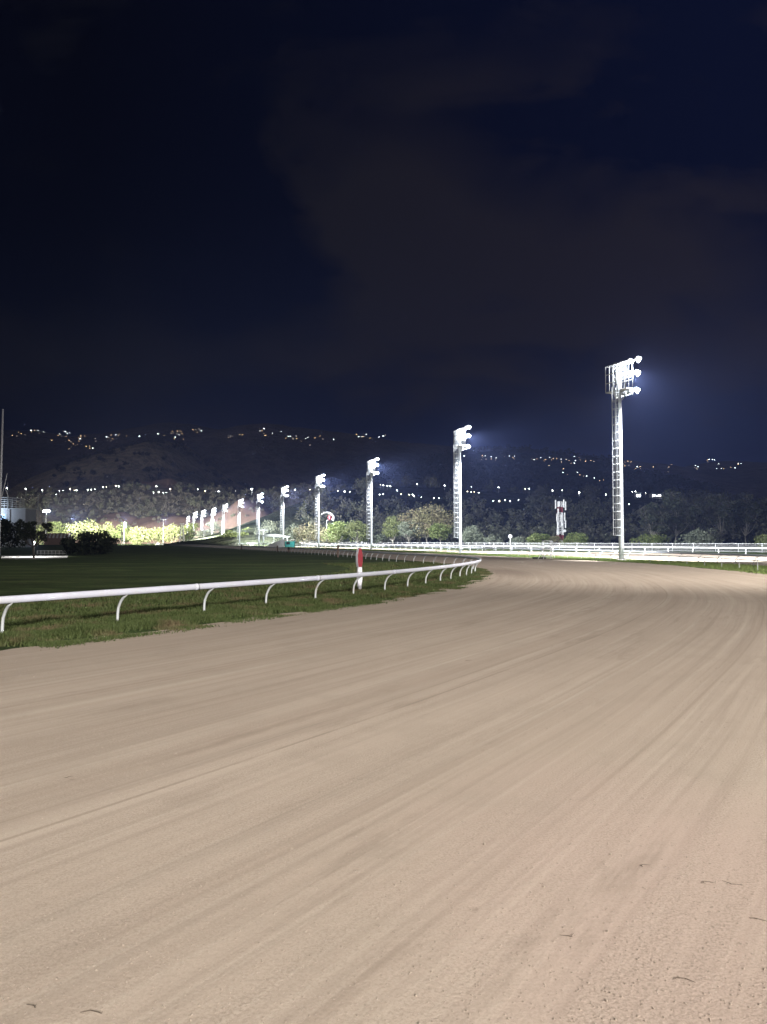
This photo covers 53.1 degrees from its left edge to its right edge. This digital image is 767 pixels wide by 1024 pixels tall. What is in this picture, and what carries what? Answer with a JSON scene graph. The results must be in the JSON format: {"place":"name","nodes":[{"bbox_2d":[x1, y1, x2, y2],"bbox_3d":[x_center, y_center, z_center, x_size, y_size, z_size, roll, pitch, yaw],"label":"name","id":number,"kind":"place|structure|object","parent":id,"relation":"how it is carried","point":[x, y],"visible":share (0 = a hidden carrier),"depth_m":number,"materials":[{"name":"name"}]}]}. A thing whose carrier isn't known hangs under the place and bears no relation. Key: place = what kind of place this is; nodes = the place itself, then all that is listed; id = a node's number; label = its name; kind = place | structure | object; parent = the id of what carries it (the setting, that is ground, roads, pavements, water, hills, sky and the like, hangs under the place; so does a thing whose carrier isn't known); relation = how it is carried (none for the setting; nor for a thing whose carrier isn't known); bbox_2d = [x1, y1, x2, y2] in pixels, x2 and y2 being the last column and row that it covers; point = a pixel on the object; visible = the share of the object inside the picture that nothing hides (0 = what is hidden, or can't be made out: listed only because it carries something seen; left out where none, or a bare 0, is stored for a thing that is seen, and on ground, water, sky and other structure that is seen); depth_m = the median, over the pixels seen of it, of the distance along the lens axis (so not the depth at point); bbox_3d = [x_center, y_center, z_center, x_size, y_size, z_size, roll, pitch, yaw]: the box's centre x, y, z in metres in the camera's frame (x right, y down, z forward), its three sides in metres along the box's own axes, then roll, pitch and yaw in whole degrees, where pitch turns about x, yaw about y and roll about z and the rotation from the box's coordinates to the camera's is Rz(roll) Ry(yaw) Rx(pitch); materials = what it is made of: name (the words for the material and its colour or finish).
{"place":"outdoors","nodes":[
{"label":"outdoors","id":0,"kind":"place"},
{"bbox_2d":[1,555,67,558],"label":"path","id":1,"kind":"structure","parent":0,"point":[30,556],"depth_m":105.01,"materials":[{"name":"white concrete"}]},
{"bbox_2d":[15,518,53,557],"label":"tree","id":2,"kind":"object","parent":1,"relation":"on","point":[28,535],"visible":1,"depth_m":96.58,"materials":[{"name":"green plant"}]},
{"bbox_2d":[1,441,252,502],"bbox_3d":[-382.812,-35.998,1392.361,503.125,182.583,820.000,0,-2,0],"label":"hills","id":3,"kind":"structure","parent":0,"point":[138,463],"depth_m":1168.22,"materials":[{"name":"green plant"}]},
{"bbox_2d":[52,437,726,493],"bbox_3d":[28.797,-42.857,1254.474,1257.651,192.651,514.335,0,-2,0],"label":"forest","id":4,"kind":"object","parent":3,"relation":"on","point":[473,480],"visible":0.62,"depth_m":1174.90,"materials":[{"name":"green plant"}]},
{"bbox_2d":[1,488,331,542],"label":"hills","id":5,"kind":"structure","parent":0,"point":[158,494],"depth_m":723.29,"materials":[{"name":"green plant"}]},
{"bbox_2d":[16,481,333,530],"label":"brushwood","id":6,"kind":"object","parent":5,"relation":"on","point":[100,504],"visible":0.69,"depth_m":724.73,"materials":[{"name":"green plant"}]},
{"bbox_2d":[71,498,271,543],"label":"hills","id":7,"kind":"structure","parent":0,"point":[148,522],"depth_m":657.12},
{"bbox_2d":[141,478,201,489],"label":"hills","id":8,"kind":"structure","parent":0,"point":[166,483],"depth_m":892.53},
{"bbox_2d":[0,561,492,648],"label":"grass","id":9,"kind":"structure","parent":0,"point":[41,625],"depth_m":24.48,"materials":[{"name":"green plant"}]},
{"bbox_2d":[356,548,362,588],"bbox_3d":[-1.039,2.438,32.901,0.250,1.780,0.172,1,-3,-32],"label":"marker post","id":10,"kind":"object","parent":9,"relation":"on","point":[359,558],"visible":0.85,"depth_m":32.84,"materials":[{"name":"white paint"}]},
{"bbox_2d":[0,544,766,1023],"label":"track","id":11,"kind":"structure","parent":0,"point":[578,610],"depth_m":6.00,"materials":[{"name":"beige sand"}]},
{"bbox_2d":[0,568,766,1023],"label":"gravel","id":12,"kind":"structure","parent":11,"relation":"on","point":[392,882],"depth_m":4.47,"materials":[{"name":"brown gravel"}]},
{"bbox_2d":[532,541,551,558],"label":"starter stand","id":13,"kind":"object","parent":11,"relation":"on","point":[543,549],"visible":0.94,"depth_m":89.38,"materials":[{"name":"white paint"}]},
{"bbox_2d":[0,422,766,502],"bbox_3d":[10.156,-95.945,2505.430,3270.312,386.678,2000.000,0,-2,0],"label":"hills","id":14,"kind":"structure","parent":0,"point":[252,456],"depth_m":1985.08,"materials":[{"name":"green plant"}]},
{"bbox_2d":[0,544,766,650],"bbox_3d":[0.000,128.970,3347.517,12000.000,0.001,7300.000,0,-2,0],"label":"ground","id":15,"kind":"structure","parent":0,"point":[139,566],"depth_m":64.27,"materials":[{"name":"green plant"}]},
{"bbox_2d":[0,409,8,535],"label":"flag mast","id":16,"kind":"object","parent":15,"relation":"on","point":[1,461],"visible":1,"depth_m":100.20,"materials":[{"name":"grey metal"}]},
{"bbox_2d":[0,515,30,549],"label":"tree","id":17,"kind":"object","parent":15,"relation":"on","point":[8,527],"visible":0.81,"depth_m":122.24,"materials":[{"name":"green plant"}]},
{"bbox_2d":[0,486,37,546],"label":"grandstand","id":18,"kind":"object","parent":15,"relation":"on","point":[14,515],"visible":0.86,"depth_m":260.15,"materials":[{"name":"white paint"}]},
{"bbox_2d":[36,525,57,543],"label":"tree","id":19,"kind":"object","parent":15,"relation":"on","point":[39,528],"visible":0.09,"depth_m":479.13,"materials":[{"name":"green plant"}]},
{"bbox_2d":[37,550,66,554],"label":"footbridge railing","id":20,"kind":"object","parent":15,"relation":"on","point":[44,553],"visible":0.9,"depth_m":119.53,"materials":[{"name":"grey metal"}]},
{"bbox_2d":[46,521,66,532],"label":"tree","id":21,"kind":"object","parent":15,"relation":"on","point":[58,524],"visible":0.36,"depth_m":488.26,"materials":[{"name":"green plant"}]},
{"bbox_2d":[44,533,69,544],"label":"hoarding","id":22,"kind":"object","parent":15,"relation":"on","point":[56,537],"visible":0.63,"depth_m":429.59,"materials":[{"name":"black paint"}]},
{"bbox_2d":[62,518,102,539],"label":"tree","id":23,"kind":"object","parent":15,"relation":"on","point":[81,528],"visible":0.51,"depth_m":460.45,"materials":[{"name":"green plant"}]},
{"bbox_2d":[59,529,119,554],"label":"bush","id":24,"kind":"object","parent":15,"relation":"on","point":[87,544],"visible":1,"depth_m":116.96,"materials":[{"name":"green plant"}]},
{"bbox_2d":[85,521,120,538],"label":"tree","id":25,"kind":"object","parent":15,"relation":"on","point":[108,528],"visible":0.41,"depth_m":455.63,"materials":[{"name":"green plant"}]},
{"bbox_2d":[110,522,131,543],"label":"tree","id":26,"kind":"object","parent":15,"relation":"on","point":[124,531],"visible":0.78,"depth_m":460.30,"materials":[{"name":"green plant"}]},
{"bbox_2d":[123,526,151,544],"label":"tree","id":27,"kind":"object","parent":15,"relation":"on","point":[139,535],"visible":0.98,"depth_m":448.64,"materials":[{"name":"green plant"}]},
{"bbox_2d":[144,527,171,543],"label":"tree","id":28,"kind":"object","parent":15,"relation":"on","point":[158,530],"visible":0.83,"depth_m":453.06,"materials":[{"name":"green plant"}]},
{"bbox_2d":[158,524,187,542],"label":"tree","id":29,"kind":"object","parent":15,"relation":"on","point":[173,529],"visible":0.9,"depth_m":452.79,"materials":[{"name":"green plant"}]},
{"bbox_2d":[179,523,184,541],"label":"white pylon","id":30,"kind":"object","parent":15,"relation":"on","point":[181,532],"visible":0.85,"depth_m":399.72,"materials":[{"name":"paint"}]},
{"bbox_2d":[176,522,199,539],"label":"tree","id":31,"kind":"object","parent":15,"relation":"on","point":[189,534],"visible":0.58,"depth_m":468.48,"materials":[{"name":"green plant"}]},
{"bbox_2d":[201,510,204,530],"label":"floodlight tower","id":32,"kind":"structure","parent":15,"relation":"on","point":[202,512],"depth_m":489.87,"materials":[{"name":"metal"}]},
{"bbox_2d":[194,530,215,537],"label":"tree","id":33,"kind":"object","parent":15,"relation":"on","point":[200,533],"visible":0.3,"depth_m":438.61,"materials":[{"name":"green plant"}]},
{"bbox_2d":[211,508,215,525],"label":"floodlight tower","id":34,"kind":"structure","parent":15,"relation":"on","point":[213,510],"depth_m":458.56,"materials":[{"name":"metal"}]},
{"bbox_2d":[204,521,225,533],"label":"tree","id":35,"kind":"object","parent":15,"relation":"on","point":[213,527],"visible":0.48,"depth_m":517.49,"materials":[{"name":"green plant"}]},
{"bbox_2d":[222,504,226,532],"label":"floodlight tower","id":36,"kind":"structure","parent":15,"relation":"on","point":[224,510],"depth_m":410.68,"materials":[{"name":"metal"}]},
{"bbox_2d":[221,530,248,536],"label":"tree","id":37,"kind":"object","parent":15,"relation":"on","point":[235,534],"visible":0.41,"depth_m":396.65,"materials":[{"name":"green plant"}]},
{"bbox_2d":[0,543,480,632],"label":"rail","id":38,"kind":"object","parent":15,"relation":"on","point":[9,601],"visible":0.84,"depth_m":23.45,"materials":[{"name":"white plastic"}]},
{"bbox_2d":[237,499,243,545],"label":"floodlight tower","id":39,"kind":"structure","parent":15,"relation":"on","point":[239,505],"depth_m":361.91,"materials":[{"name":"metal"}]},
{"bbox_2d":[256,493,263,545],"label":"floodlight tower","id":40,"kind":"structure","parent":15,"relation":"on","point":[258,519],"depth_m":315.80,"materials":[{"name":"metal"}]},
{"bbox_2d":[254,519,281,533],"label":"tree","id":41,"kind":"object","parent":15,"relation":"on","point":[271,525],"visible":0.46,"depth_m":398.73,"materials":[{"name":"green plant"}]},
{"bbox_2d":[264,537,284,546],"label":"ramp stand","id":42,"kind":"object","parent":15,"relation":"on","point":[280,543],"visible":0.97,"depth_m":260.77,"materials":[{"name":"white paint"}]},
{"bbox_2d":[260,534,289,544],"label":"canopy","id":43,"kind":"object","parent":15,"relation":"on","point":[273,535],"visible":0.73,"depth_m":297.87,"materials":[{"name":"metal"}]},
{"bbox_2d":[280,486,288,539],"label":"floodlight tower","id":44,"kind":"structure","parent":15,"relation":"on","point":[283,491],"depth_m":274.69,"materials":[{"name":"metal"}]},
{"bbox_2d":[285,541,294,546],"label":"kiosk","id":45,"kind":"object","parent":15,"relation":"on","point":[289,543],"visible":0.82,"depth_m":260.57,"materials":[{"name":"teal plastic"}]},
{"bbox_2d":[279,523,304,542],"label":"tree","id":46,"kind":"object","parent":15,"relation":"on","point":[291,537],"visible":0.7,"depth_m":303.67,"materials":[{"name":"green plant"}]},
{"bbox_2d":[289,522,323,545],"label":"tree","id":47,"kind":"object","parent":15,"relation":"on","point":[308,532],"visible":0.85,"depth_m":298.98,"materials":[{"name":"green plant"}]},
{"bbox_2d":[315,474,324,547],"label":"floodlight tower","id":48,"kind":"structure","parent":15,"relation":"on","point":[320,480],"depth_m":226.82,"materials":[{"name":"metal"}]},
{"bbox_2d":[315,528,340,546],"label":"tree","id":49,"kind":"object","parent":15,"relation":"on","point":[321,538],"visible":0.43,"depth_m":289.60,"materials":[{"name":"green plant"}]},
{"bbox_2d":[321,512,334,540],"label":"arch sign","id":50,"kind":"object","parent":15,"relation":"on","point":[329,517],"visible":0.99,"depth_m":329.89,"materials":[{"name":"white metal"}]},
{"bbox_2d":[321,520,352,543],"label":"tree","id":51,"kind":"object","parent":15,"relation":"on","point":[335,529],"visible":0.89,"depth_m":273.78,"materials":[{"name":"green plant"}]},
{"bbox_2d":[341,519,369,543],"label":"tree","id":52,"kind":"object","parent":15,"relation":"on","point":[358,525],"visible":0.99,"depth_m":268.77,"materials":[{"name":"green plant"}]},
{"bbox_2d":[367,458,378,549],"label":"floodlight tower","id":53,"kind":"structure","parent":15,"relation":"on","point":[373,466],"depth_m":183.00,"materials":[{"name":"metal"}]},
{"bbox_2d":[373,533,391,545],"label":"bush","id":54,"kind":"object","parent":15,"relation":"on","point":[382,539],"visible":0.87,"depth_m":279.37,"materials":[{"name":"green plant"}]},
{"bbox_2d":[381,515,401,545],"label":"tree","id":55,"kind":"object","parent":15,"relation":"on","point":[388,531],"visible":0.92,"depth_m":260.47,"materials":[{"name":"green plant"}]},
{"bbox_2d":[397,520,421,544],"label":"tree","id":56,"kind":"object","parent":15,"relation":"on","point":[404,528],"visible":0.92,"depth_m":256.51,"materials":[{"name":"green plant"}]},
{"bbox_2d":[397,502,458,546],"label":"tree","id":57,"kind":"object","parent":15,"relation":"on","point":[434,517],"visible":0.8,"depth_m":259.73,"materials":[{"name":"green plant"}]},
{"bbox_2d":[426,523,456,541],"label":"tree","id":58,"kind":"object","parent":15,"relation":"on","point":[442,532],"visible":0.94,"depth_m":253.59,"materials":[{"name":"green plant"}]},
{"bbox_2d":[453,425,470,552],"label":"floodlight tower","id":59,"kind":"structure","parent":15,"relation":"on","point":[461,437],"depth_m":131.90,"materials":[{"name":"metal"}]},
{"bbox_2d":[462,525,483,547],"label":"bush","id":60,"kind":"object","parent":15,"relation":"on","point":[474,535],"visible":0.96,"depth_m":223.71,"materials":[{"name":"green plant"}]},
{"bbox_2d":[483,533,500,547],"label":"bush","id":61,"kind":"object","parent":15,"relation":"on","point":[488,540],"visible":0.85,"depth_m":219.00,"materials":[{"name":"green plant"}]},
{"bbox_2d":[238,543,766,564],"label":"white track rail","id":62,"kind":"object","parent":15,"relation":"on","point":[681,553],"visible":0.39,"depth_m":94.74,"materials":[{"name":"plastic"}]},
{"bbox_2d":[245,544,766,568],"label":"verge rail","id":63,"kind":"object","parent":15,"relation":"on","point":[561,552],"visible":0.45,"depth_m":86.58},
{"bbox_2d":[249,543,766,553],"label":"rail","id":64,"kind":"object","parent":15,"relation":"on","point":[745,548],"visible":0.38,"depth_m":147.81,"materials":[{"name":"white metal"}]},
{"bbox_2d":[509,536,529,547],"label":"bush","id":65,"kind":"object","parent":15,"relation":"on","point":[515,540],"visible":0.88,"depth_m":220.76,"materials":[{"name":"green plant"}]},
{"bbox_2d":[295,474,766,545],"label":"woodland","id":66,"kind":"object","parent":15,"relation":"on","point":[592,493],"visible":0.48,"depth_m":410.06,"materials":[{"name":"green plant"}]},
{"bbox_2d":[300,542,766,551],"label":"fence","id":67,"kind":"object","parent":15,"relation":"on","point":[734,550],"visible":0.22,"depth_m":166.21,"materials":[{"name":"white metal"}]},
{"bbox_2d":[525,533,549,547],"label":"bush","id":68,"kind":"object","parent":15,"relation":"on","point":[533,539],"visible":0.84,"depth_m":220.30,"materials":[{"name":"green plant"}]},
{"bbox_2d":[545,535,560,547],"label":"bush","id":69,"kind":"object","parent":15,"relation":"on","point":[554,539],"visible":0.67,"depth_m":222.22,"materials":[{"name":"green plant"}]},
{"bbox_2d":[555,499,565,545],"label":"telecom mast","id":70,"kind":"object","parent":15,"relation":"on","point":[560,515],"visible":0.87,"depth_m":299.24,"materials":[{"name":"white metal"}]},
{"bbox_2d":[558,532,589,548],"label":"bush","id":71,"kind":"object","parent":15,"relation":"on","point":[581,539],"visible":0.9,"depth_m":218.99,"materials":[{"name":"green plant"}]},
{"bbox_2d":[605,356,640,559],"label":"floodlight tower","id":72,"kind":"structure","parent":15,"relation":"on","point":[619,391],"depth_m":82.69,"materials":[{"name":"metal"}]},
{"bbox_2d":[629,533,669,548],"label":"bush","id":73,"kind":"object","parent":15,"relation":"on","point":[648,539],"visible":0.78,"depth_m":203.28,"materials":[{"name":"green plant"}]},
{"bbox_2d":[638,502,670,535],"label":"tree","id":74,"kind":"object","parent":15,"relation":"on","point":[651,515],"visible":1,"depth_m":318.06,"materials":[{"name":"green plant"}]},
{"bbox_2d":[660,489,702,545],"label":"tree","id":75,"kind":"object","parent":15,"relation":"on","point":[680,519],"visible":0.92,"depth_m":327.88,"materials":[{"name":"green plant"}]},
{"bbox_2d":[679,497,709,532],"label":"tree","id":76,"kind":"object","parent":15,"relation":"on","point":[695,526],"visible":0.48,"depth_m":348.20,"materials":[{"name":"green plant"}]},
{"bbox_2d":[673,527,723,548],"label":"bush","id":77,"kind":"object","parent":15,"relation":"on","point":[699,538],"visible":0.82,"depth_m":198.66,"materials":[{"name":"green plant"}]},
{"bbox_2d":[695,493,745,545],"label":"tree","id":78,"kind":"object","parent":15,"relation":"on","point":[720,510],"visible":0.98,"depth_m":338.76,"materials":[{"name":"green plant"}]},
{"bbox_2d":[731,494,765,545],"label":"tree","id":79,"kind":"object","parent":15,"relation":"on","point":[753,513],"visible":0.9,"depth_m":343.76,"materials":[{"name":"green plant"}]},
{"bbox_2d":[754,534,766,549],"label":"bush","id":80,"kind":"object","parent":15,"relation":"on","point":[762,538],"visible":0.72,"depth_m":184.37,"materials":[{"name":"green plant"}]},
{"bbox_2d":[756,496,766,532],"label":"tree","id":81,"kind":"object","parent":15,"relation":"on","point":[762,503],"visible":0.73,"depth_m":350.12,"materials":[{"name":"green plant"}]},
{"bbox_2d":[0,0,766,466],"label":"sky","id":82,"kind":"structure","parent":0,"point":[410,221],"materials":[{"name":"blue"}]},
{"bbox_2d":[164,487,765,544],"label":"trees","id":83,"kind":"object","parent":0,"point":[435,495],"depth_m":463.24,"materials":[{"name":"green plant"}]},
{"bbox_2d":[649,494,661,498],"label":"building","id":84,"kind":"structure","parent":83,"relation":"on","point":[658,496],"depth_m":598.39,"materials":[{"name":"white"}]},
{"bbox_2d":[244,545,766,565],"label":"track","id":85,"kind":"structure","parent":0,"point":[671,557],"depth_m":104.21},
{"bbox_2d":[286,547,766,573],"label":"verge grass","id":86,"kind":"structure","parent":0,"point":[749,568],"depth_m":78.44,"materials":[{"name":"green plant"}]},
{"bbox_2d":[354,451,713,498],"bbox_3d":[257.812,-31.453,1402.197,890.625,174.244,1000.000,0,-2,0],"label":"hills","id":87,"kind":"structure","parent":0,"point":[551,467],"depth_m":1160.90,"materials":[{"name":"green plant"}]}
]}

